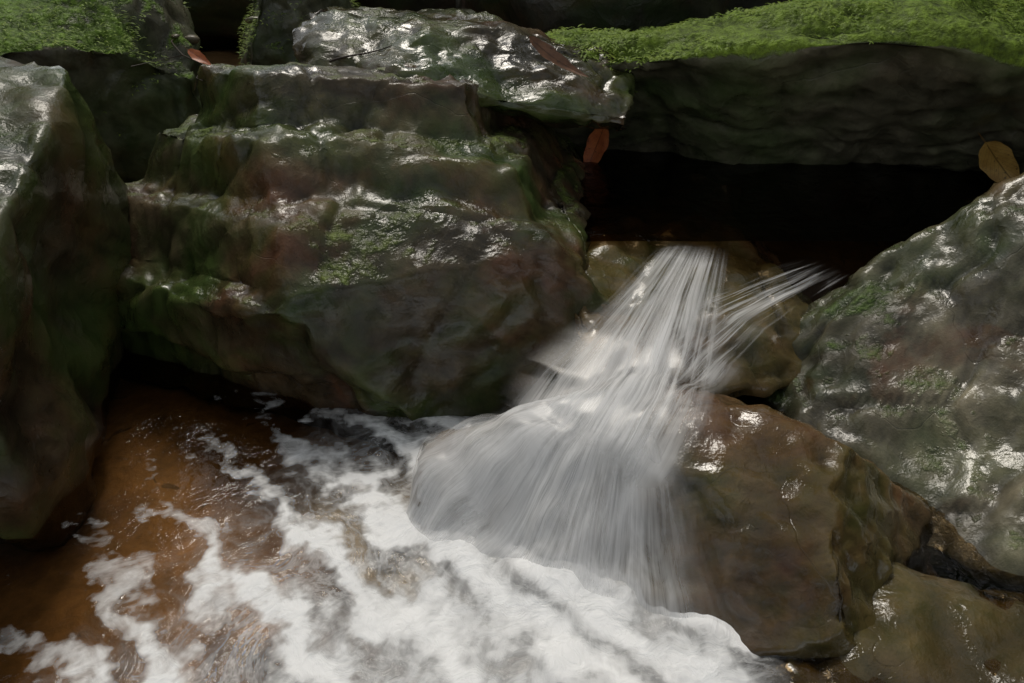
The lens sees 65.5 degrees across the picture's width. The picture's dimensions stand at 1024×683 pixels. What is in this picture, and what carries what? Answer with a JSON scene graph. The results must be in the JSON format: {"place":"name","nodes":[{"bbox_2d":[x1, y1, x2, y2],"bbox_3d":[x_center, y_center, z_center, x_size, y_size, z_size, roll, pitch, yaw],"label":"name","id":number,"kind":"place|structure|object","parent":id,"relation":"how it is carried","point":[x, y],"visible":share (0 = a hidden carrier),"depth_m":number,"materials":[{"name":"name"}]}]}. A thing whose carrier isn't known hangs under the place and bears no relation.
{"place":"outdoors","nodes":[
{"label":"outdoors","id":0,"kind":"place"},
{"bbox_2d":[0,49,900,682],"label":"stream bed ground","id":1,"kind":"structure","parent":0,"point":[164,457],"depth_m":1.76,"materials":[{"name":"brown soil"}]},
{"bbox_2d":[0,56,131,551],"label":"rock wall","id":2,"kind":"structure","parent":1,"relation":"on","point":[65,248],"depth_m":1.68,"materials":[{"name":"grey stone"}]},
{"bbox_2d":[0,0,201,182],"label":"mossy rock","id":3,"kind":"object","parent":1,"relation":"on","point":[140,120],"visible":0.54,"depth_m":2.58,"materials":[{"name":"stone"}]},
{"bbox_2d":[0,0,200,134],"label":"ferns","id":4,"kind":"object","parent":3,"relation":"on","point":[19,34],"visible":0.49,"depth_m":2.48,"materials":[{"name":"green plant"}]},
{"bbox_2d":[147,39,202,80],"bbox_3d":[-1.010,-0.843,2.375,0.155,0.060,0.871,-14,35,-22],"label":"fallen twig","id":5,"kind":"object","parent":3,"relation":"on","point":[174,58],"visible":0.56,"depth_m":2.49,"materials":[{"name":"brown wood"}]},
{"bbox_2d":[171,16,257,43],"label":"stream pebbles","id":6,"kind":"object","parent":1,"relation":"on","point":[193,39],"visible":0.24,"depth_m":2.80,"materials":[{"name":"stone"}]},
{"bbox_2d":[240,0,354,65],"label":"rock","id":7,"kind":"object","parent":1,"relation":"on","point":[258,52],"visible":0.25,"depth_m":3.13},
{"bbox_2d":[237,0,359,64],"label":"moss","id":8,"kind":"object","parent":7,"relation":"on","point":[250,36],"visible":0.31,"depth_m":3.19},
{"bbox_2d":[116,62,609,452],"bbox_3d":[-0.461,-0.272,2.533,1.471,1.285,1.674,0,32,0],"label":"boulder","id":9,"kind":"object","parent":1,"relation":"on","point":[311,243],"visible":0.78,"depth_m":1.88,"materials":[{"name":"grey stone"}]},
{"bbox_2d":[183,46,210,64],"bbox_3d":[-0.805,-0.733,2.037,0.094,0.040,0.020,14,35,22],"label":"dead leaf","id":10,"kind":"object","parent":9,"relation":"on","point":[197,56],"visible":1,"depth_m":2.04,"materials":[{"name":"brown plant"}]},
{"bbox_2d":[292,6,634,130],"bbox_3d":[-0.141,-0.843,2.448,1.013,0.329,0.834,0,32,0],"label":"rock","id":11,"kind":"object","parent":9,"relation":"on","point":[508,68],"visible":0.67,"depth_m":2.22,"materials":[{"name":"grey stone"}]},
{"bbox_2d":[329,46,390,61],"bbox_3d":[-0.417,-0.783,2.178,0.175,0.046,0.042,0,32,0],"label":"fallen twig","id":12,"kind":"object","parent":11,"relation":"on","point":[345,56],"visible":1,"depth_m":2.19,"materials":[{"name":"brown wood"}]},
{"bbox_2d":[516,25,587,76],"bbox_3d":[0.113,-0.795,2.175,0.206,0.126,0.028,7,33,11],"label":"leaf","id":13,"kind":"object","parent":11,"relation":"on","point":[546,51],"visible":1,"depth_m":2.19,"materials":[{"name":"brown plant"}]},
{"bbox_2d":[583,129,608,162],"bbox_3d":[0.265,-0.615,2.512,0.081,0.231,0.030,9,33,13],"label":"leaf","id":14,"kind":"object","parent":9,"relation":"attached to","point":[596,144],"visible":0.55,"depth_m":2.52,"materials":[{"name":"brown plant"}]},
{"bbox_2d":[42,404,763,682],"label":"foam","id":15,"kind":"object","parent":1,"relation":"on","point":[562,622],"visible":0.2,"depth_m":1.39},
{"bbox_2d":[316,401,681,674],"bbox_3d":[-0.004,0.312,1.450,0.693,0.316,1.239,-20,37,-29],"label":"cascade fan over dome","id":16,"kind":"object","parent":15,"relation":"on","point":[617,515],"visible":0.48,"depth_m":1.50,"materials":[{"name":"white liquid"}]},
{"bbox_2d":[518,249,715,488],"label":"waterfall","id":17,"kind":"structure","parent":16,"relation":"on","point":[650,472],"depth_m":1.64,"materials":[{"name":"liquid"}]},
{"bbox_2d":[623,270,805,392],"bbox_3d":[0.481,-0.027,1.814,0.309,0.089,0.826,26,40,35],"label":"water spray","id":18,"kind":"object","parent":17,"relation":"on","point":[713,376],"visible":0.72,"depth_m":1.82,"materials":[{"name":"liquid"}]},
{"bbox_2d":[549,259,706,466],"bbox_3d":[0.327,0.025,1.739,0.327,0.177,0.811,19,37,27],"label":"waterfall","id":19,"kind":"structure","parent":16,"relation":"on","point":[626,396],"depth_m":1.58,"materials":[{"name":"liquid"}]},
{"bbox_2d":[183,0,802,50],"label":"rock wall","id":20,"kind":"structure","parent":1,"relation":"on","point":[217,23],"depth_m":4.14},
{"bbox_2d":[456,0,724,32],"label":"rock","id":21,"kind":"object","parent":1,"relation":"on","point":[544,16],"visible":0.1,"depth_m":2.83,"materials":[{"name":"black stone"}]},
{"bbox_2d":[402,380,939,667],"bbox_3d":[0.313,0.401,1.730,1.138,0.668,0.835,0,32,0],"label":"cascade rock","id":22,"kind":"object","parent":1,"relation":"on","point":[780,535],"visible":0.48,"depth_m":1.42,"materials":[{"name":"brown stone"}]},
{"bbox_2d":[573,235,811,397],"bbox_3d":[0.464,-0.087,2.261,0.834,0.518,0.986,0,32,0],"label":"rock","id":23,"kind":"object","parent":1,"relation":"on","point":[759,358],"visible":0.45,"depth_m":1.96,"materials":[{"name":"brown stone"}]},
{"bbox_2d":[547,0,1023,171],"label":"overhanging rock","id":24,"kind":"object","parent":1,"relation":"on","point":[938,84],"visible":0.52,"depth_m":2.24,"materials":[{"name":"grey stone"}]},
{"bbox_2d":[545,0,1023,92],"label":"moss","id":25,"kind":"object","parent":24,"relation":"attached to","point":[628,34],"visible":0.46,"depth_m":2.29,"materials":[{"name":"green plant"}]},
{"bbox_2d":[978,133,1021,181],"bbox_3d":[1.421,-0.523,2.318,0.166,0.164,0.034,18,36,26],"label":"leaf","id":26,"kind":"object","parent":24,"relation":"attached to","point":[1000,161],"visible":0.71,"depth_m":2.32,"materials":[{"name":"brown plant"}]},
{"bbox_2d":[736,172,1023,591],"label":"slab rock","id":27,"kind":"object","parent":1,"relation":"on","point":[909,353],"visible":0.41,"depth_m":1.79,"materials":[{"name":"grey stone"}]},
{"bbox_2d":[749,561,1023,682],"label":"flat rock","id":28,"kind":"object","parent":1,"relation":"on","point":[925,628],"visible":0.36,"depth_m":1.34,"materials":[{"name":"brown stone"}]},
{"bbox_2d":[405,386,622,579],"bbox_3d":[-0.013,0.301,1.480,0.627,0.267,0.702,0,32,0],"label":"cascade fan over dome","id":29,"kind":"object","parent":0,"point":[517,454],"visible":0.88,"depth_m":1.52,"materials":[{"name":"white liquid"}]}
]}

